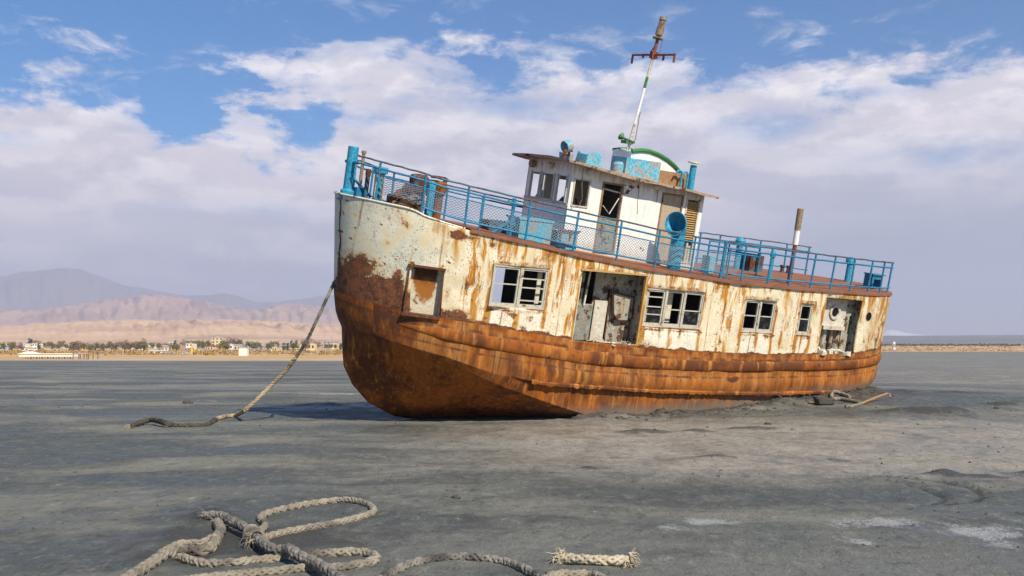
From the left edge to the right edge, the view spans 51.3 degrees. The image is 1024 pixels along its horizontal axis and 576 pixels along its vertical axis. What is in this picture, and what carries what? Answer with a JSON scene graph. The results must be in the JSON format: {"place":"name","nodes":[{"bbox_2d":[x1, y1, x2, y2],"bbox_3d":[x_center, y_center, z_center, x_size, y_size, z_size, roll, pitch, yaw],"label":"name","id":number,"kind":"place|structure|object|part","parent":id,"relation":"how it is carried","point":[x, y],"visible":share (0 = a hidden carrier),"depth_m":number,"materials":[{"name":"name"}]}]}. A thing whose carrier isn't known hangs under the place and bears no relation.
{"place":"outdoors","nodes":[
{"label":"outdoors","id":0,"kind":"place"},
{"bbox_2d":[0,268,334,310],"bbox_3d":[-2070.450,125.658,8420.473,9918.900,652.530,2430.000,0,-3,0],"label":"mountains","id":1,"kind":"structure","parent":0,"point":[44,289],"depth_m":8380.93,"materials":[{"name":"stone"}]},
{"bbox_2d":[0,294,340,325],"bbox_3d":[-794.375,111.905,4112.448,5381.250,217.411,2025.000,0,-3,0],"label":"hills","id":2,"kind":"structure","parent":0,"point":[157,307],"depth_m":3976.17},
{"bbox_2d":[0,319,341,344],"bbox_3d":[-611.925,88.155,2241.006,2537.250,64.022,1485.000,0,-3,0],"label":"hills","id":3,"kind":"structure","parent":0,"point":[135,330],"depth_m":1889.19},
{"bbox_2d":[0,345,1023,575],"bbox_3d":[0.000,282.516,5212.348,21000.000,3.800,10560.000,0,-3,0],"label":"mudflat","id":4,"kind":"structure","parent":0,"point":[734,515],"depth_m":13.99,"materials":[{"name":"grey soil"}]},
{"bbox_2d":[0,342,7,349],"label":"tree","id":5,"kind":"object","parent":4,"relation":"on","point":[3,345],"visible":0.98,"depth_m":418.70,"materials":[{"name":"green plant"}]},
{"bbox_2d":[8,343,15,349],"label":"tree","id":6,"kind":"object","parent":4,"relation":"on","point":[12,345],"visible":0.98,"depth_m":399.31,"materials":[{"name":"green plant"}]},
{"bbox_2d":[16,342,24,349],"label":"tree","id":7,"kind":"object","parent":4,"relation":"on","point":[20,345],"visible":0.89,"depth_m":429.05,"materials":[{"name":"green plant"}]},
{"bbox_2d":[23,342,30,347],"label":"house","id":8,"kind":"structure","parent":4,"relation":"on","point":[26,344],"depth_m":540.00,"materials":[{"name":"white paint"}]},
{"bbox_2d":[32,342,42,349],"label":"house","id":9,"kind":"structure","parent":4,"relation":"on","point":[34,345],"depth_m":479.30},
{"bbox_2d":[37,347,50,350],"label":"house","id":10,"kind":"structure","parent":4,"relation":"on","point":[47,348],"depth_m":451.13,"materials":[{"name":"beige paint"}]},
{"bbox_2d":[19,351,77,358],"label":"boat shed","id":11,"kind":"object","parent":4,"relation":"on","point":[31,354],"visible":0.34,"depth_m":227.56,"materials":[{"name":"white metal"}]},
{"bbox_2d":[55,341,62,347],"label":"tree","id":12,"kind":"object","parent":4,"relation":"on","point":[58,345],"visible":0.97,"depth_m":518.62,"materials":[{"name":"green plant"}]},
{"bbox_2d":[69,341,78,350],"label":"tree","id":13,"kind":"object","parent":4,"relation":"on","point":[73,344],"visible":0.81,"depth_m":428.86,"materials":[{"name":"green plant"}]},
{"bbox_2d":[73,341,84,351],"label":"tree","id":14,"kind":"object","parent":4,"relation":"on","point":[79,347],"visible":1,"depth_m":399.29,"materials":[{"name":"green plant"}]},
{"bbox_2d":[73,352,97,358],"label":"jetty","id":15,"kind":"object","parent":4,"relation":"on","point":[84,355],"visible":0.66,"depth_m":223.60,"materials":[{"name":"brown wood"}]},
{"bbox_2d":[86,343,94,350],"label":"tree","id":16,"kind":"object","parent":4,"relation":"on","point":[89,346],"visible":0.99,"depth_m":399.58,"materials":[{"name":"green plant"}]},
{"bbox_2d":[99,343,105,350],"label":"tree","id":17,"kind":"object","parent":4,"relation":"on","point":[103,346],"visible":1,"depth_m":409.18,"materials":[{"name":"green plant"}]},
{"bbox_2d":[109,342,119,349],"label":"tree","id":18,"kind":"object","parent":4,"relation":"on","point":[115,345],"visible":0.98,"depth_m":411.86,"materials":[{"name":"green plant"}]},
{"bbox_2d":[120,340,128,349],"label":"tree","id":19,"kind":"object","parent":4,"relation":"on","point":[123,346],"visible":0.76,"depth_m":418.96,"materials":[{"name":"green plant"}]},
{"bbox_2d":[125,341,135,351],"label":"tree","id":20,"kind":"object","parent":4,"relation":"on","point":[130,345],"visible":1,"depth_m":399.19,"materials":[{"name":"green plant"}]},
{"bbox_2d":[135,341,143,349],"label":"tree","id":21,"kind":"object","parent":4,"relation":"on","point":[139,343],"visible":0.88,"depth_m":409.25,"materials":[{"name":"green plant"}]},
{"bbox_2d":[141,343,147,351],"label":"tree","id":22,"kind":"object","parent":4,"relation":"on","point":[144,347],"visible":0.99,"depth_m":405.79,"materials":[{"name":"green plant"}]},
{"bbox_2d":[147,342,155,347],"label":"tree","id":23,"kind":"object","parent":4,"relation":"on","point":[153,344],"visible":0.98,"depth_m":507.27,"materials":[{"name":"green plant"}]},
{"bbox_2d":[148,350,167,352],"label":"shed","id":24,"kind":"structure","parent":4,"relation":"on","point":[159,351],"depth_m":330.79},
{"bbox_2d":[0,348,342,354],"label":"dry scrub","id":25,"kind":"object","parent":4,"relation":"on","point":[194,352],"visible":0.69,"depth_m":328.01,"materials":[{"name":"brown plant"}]},
{"bbox_2d":[119,512,225,575],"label":"mooring rope","id":26,"kind":"object","parent":4,"relation":"on","point":[208,544],"visible":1,"depth_m":8.74,"materials":[{"name":"beige fabric"}]},
{"bbox_2d":[167,342,177,350],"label":"tree","id":27,"kind":"object","parent":4,"relation":"on","point":[172,345],"visible":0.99,"depth_m":379.39,"materials":[{"name":"green plant"}]},
{"bbox_2d":[182,400,192,403],"bbox_3d":[-9.475,3.363,31.180,0.322,0.161,0.212,0,-3,0],"label":"mud clod","id":28,"kind":"object","parent":4,"relation":"on","point":[187,402],"visible":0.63,"depth_m":31.10,"materials":[{"name":"grey soil"}]},
{"bbox_2d":[186,342,196,349],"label":"house","id":29,"kind":"structure","parent":4,"relation":"on","point":[188,345],"depth_m":460.00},
{"bbox_2d":[196,339,203,348],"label":"tree","id":30,"kind":"object","parent":4,"relation":"on","point":[199,343],"visible":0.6,"depth_m":499.22,"materials":[{"name":"green plant"}]},
{"bbox_2d":[207,345,216,349],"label":"house","id":31,"kind":"structure","parent":4,"relation":"on","point":[212,347],"depth_m":461.33,"materials":[{"name":"tile"}]},
{"bbox_2d":[211,336,225,348],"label":"apartment block","id":32,"kind":"structure","parent":4,"relation":"on","point":[216,340],"depth_m":519.36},
{"bbox_2d":[225,337,235,343],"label":"tree","id":33,"kind":"object","parent":4,"relation":"on","point":[231,340],"visible":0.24,"depth_m":499.28,"materials":[{"name":"green plant"}]},
{"bbox_2d":[234,344,243,348],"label":"house","id":34,"kind":"structure","parent":4,"relation":"on","point":[236,346],"depth_m":458.89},
{"bbox_2d":[238,346,248,355],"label":"kiosk","id":35,"kind":"object","parent":4,"relation":"on","point":[243,350],"visible":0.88,"depth_m":281.51,"materials":[{"name":"white paint"}]},
{"bbox_2d":[244,341,252,349],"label":"tree","id":36,"kind":"object","parent":4,"relation":"on","point":[248,344],"visible":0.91,"depth_m":468.86,"materials":[{"name":"green plant"}]},
{"bbox_2d":[251,342,258,348],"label":"tree","id":37,"kind":"object","parent":4,"relation":"on","point":[253,345],"visible":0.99,"depth_m":448.34,"materials":[{"name":"green plant"}]},
{"bbox_2d":[197,508,345,575],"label":"mooring rope","id":38,"kind":"object","parent":4,"relation":"on","point":[298,555],"visible":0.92,"depth_m":8.44,"materials":[{"name":"grey fabric"}]},
{"bbox_2d":[272,346,279,350],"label":"shed","id":39,"kind":"structure","parent":4,"relation":"on","point":[275,348],"depth_m":399.49,"materials":[{"name":"beige paint"}]},
{"bbox_2d":[175,547,381,575],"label":"mooring rope","id":40,"kind":"object","parent":4,"relation":"on","point":[374,557],"visible":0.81,"depth_m":8.15,"materials":[{"name":"beige fabric"}]},
{"bbox_2d":[300,339,310,349],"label":"tree","id":41,"kind":"object","parent":4,"relation":"on","point":[307,345],"visible":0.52,"depth_m":408.20,"materials":[{"name":"green plant"}]},
{"bbox_2d":[239,496,377,549],"bbox_3d":[-2.130,2.214,10.283,1.051,0.208,2.777,-1,-3,20],"label":"mooring rope","id":42,"kind":"object","parent":4,"relation":"on","point":[249,530],"visible":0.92,"depth_m":10.36,"materials":[{"name":"beige fabric"}]},
{"bbox_2d":[307,342,316,350],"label":"house","id":43,"kind":"structure","parent":4,"relation":"on","point":[313,346],"depth_m":450.96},
{"bbox_2d":[323,340,339,348],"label":"apartment block","id":44,"kind":"structure","parent":4,"relation":"on","point":[328,342],"depth_m":559.21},
{"bbox_2d":[451,495,460,498],"bbox_3d":[-0.623,2.331,11.870,0.113,0.056,0.075,0,-3,0],"label":"mud clod","id":45,"kind":"object","parent":4,"relation":"on","point":[456,496],"visible":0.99,"depth_m":11.85,"materials":[{"name":"grey soil"}]},
{"bbox_2d":[376,552,542,575],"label":"mooring rope","id":46,"kind":"object","parent":4,"relation":"on","point":[526,570],"visible":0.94,"depth_m":8.25,"materials":[{"name":"beige fabric"}]},
{"bbox_2d":[1,387,1020,575],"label":"mud crumbs","id":47,"kind":"object","parent":4,"relation":"on","point":[719,412],"visible":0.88,"depth_m":24.59,"materials":[{"name":"grey soil"}]},
{"bbox_2d":[543,569,605,575],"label":"mooring rope","id":48,"kind":"object","parent":4,"relation":"on","point":[568,572],"visible":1,"depth_m":7.84,"materials":[{"name":"beige fabric"}]},
{"bbox_2d":[546,548,641,567],"bbox_3d":[0.635,2.137,8.296,0.754,0.247,0.313,-1,-3,9],"label":"rope offcut","id":49,"kind":"object","parent":4,"relation":"on","point":[629,559],"visible":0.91,"depth_m":8.24,"materials":[{"name":"beige fabric"}]},
{"bbox_2d":[334,16,893,418],"bbox_3d":[3.402,-1.630,27.298,16.710,10.345,4.642,4,7,-31],"label":"stranded boat","id":50,"kind":"object","parent":4,"relation":"on","point":[615,296],"visible":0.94,"depth_m":24.79,"materials":[{"name":"paint"}]},
{"bbox_2d":[123,280,333,428],"bbox_3d":[-6.192,1.343,22.943,3.271,3.460,3.863,-2,-4,30],"label":"bow hawser","id":51,"kind":"object","parent":50,"relation":"hanging from","point":[160,421],"visible":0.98,"depth_m":23.44,"materials":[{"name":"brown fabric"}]},
{"bbox_2d":[390,194,421,209],"bbox_3d":[-2.266,-1.764,22.724,0.801,0.484,0.684,4,7,-31],"label":"rope coil","id":52,"kind":"object","parent":50,"relation":"on","point":[412,204],"visible":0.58,"depth_m":22.59,"materials":[{"name":"fabric"}]},
{"bbox_3d":[-1.863,0.057,22.613,1.043,1.254,0.405,0,-3,-4],"label":"blind window","id":53,"kind":"part","parent":50,"relation":"part of","materials":[{"name":"metal"}]},
{"bbox_3d":[0.151,-0.005,23.130,1.430,0.914,0.102,4,7,-31],"label":"window","id":54,"kind":"part","parent":50,"relation":"part of","materials":[{"name":"white wood"}]},
{"bbox_3d":[1.829,0.260,25.225,2.800,2.040,2.009,4,7,-31],"label":"doorway","id":55,"kind":"part","parent":50,"relation":"part of","materials":[{"name":"paint"}]},
{"bbox_3d":[3.832,0.507,25.377,1.780,0.914,0.102,4,7,-31],"label":"window","id":56,"kind":"part","parent":50,"relation":"part of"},
{"bbox_3d":[6.178,0.721,26.786,1.070,0.829,0.102,4,7,-31],"label":"window","id":57,"kind":"part","parent":50,"relation":"part of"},
{"bbox_3d":[7.567,0.823,27.617,0.470,0.834,0.102,4,7,-31],"label":"window","id":58,"kind":"part","parent":50,"relation":"part of","materials":[{"name":"white wood"}]},
{"bbox_3d":[8.734,0.965,28.672,1.950,1.750,0.828,4,7,-31],"label":"stern doorway","id":59,"kind":"part","parent":50,"relation":"part of","materials":[{"name":"white paint"}]},
{"bbox_2d":[813,395,834,404],"bbox_3d":[7.869,2.824,26.937,0.472,0.235,0.302,1,-3,-13],"label":"timber block","id":60,"kind":"object","parent":4,"relation":"on","point":[819,399],"depth_m":26.82,"materials":[{"name":"grey wood"}]},
{"bbox_2d":[829,390,861,407],"bbox_3d":[8.543,2.838,27.355,0.645,0.379,2.066,0,-3,0],"label":"rope scrap","id":61,"kind":"object","parent":4,"relation":"on","point":[848,399],"visible":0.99,"depth_m":27.52,"materials":[{"name":"beige fabric"}]},
{"bbox_2d":[862,393,890,403],"bbox_3d":[9.215,2.812,27.130,1.265,0.278,0.159,2,-4,-36],"label":"bent pipe","id":62,"kind":"object","parent":4,"relation":"on","point":[873,398],"visible":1,"depth_m":27.24,"materials":[{"name":"brown metal"}]},
{"bbox_2d":[881,345,1023,350],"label":"sandy scrub","id":63,"kind":"object","parent":4,"relation":"on","point":[975,348],"visible":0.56,"depth_m":583.54,"materials":[{"name":"plant"}]},
{"bbox_2d":[882,343,1023,345],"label":"green scrub","id":64,"kind":"object","parent":4,"relation":"on","point":[948,344],"visible":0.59,"depth_m":662.35,"materials":[{"name":"green plant"}]},
{"bbox_2d":[0,0,1023,345],"label":"sky","id":65,"kind":"structure","parent":0,"point":[180,147],"materials":[{"name":"blue"}]},
{"bbox_2d":[883,330,936,335],"bbox_3d":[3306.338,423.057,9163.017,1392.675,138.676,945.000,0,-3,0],"label":"snow peak","id":66,"kind":"structure","parent":0,"point":[892,333],"depth_m":9173.48,"materials":[{"name":"white snow"}]},
{"bbox_2d":[882,335,1023,344],"bbox_3d":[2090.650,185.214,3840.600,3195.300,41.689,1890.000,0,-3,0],"label":"sea","id":67,"kind":"structure","parent":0,"point":[968,339],"depth_m":3388.79,"materials":[{"name":"grey liquid"}]}
]}

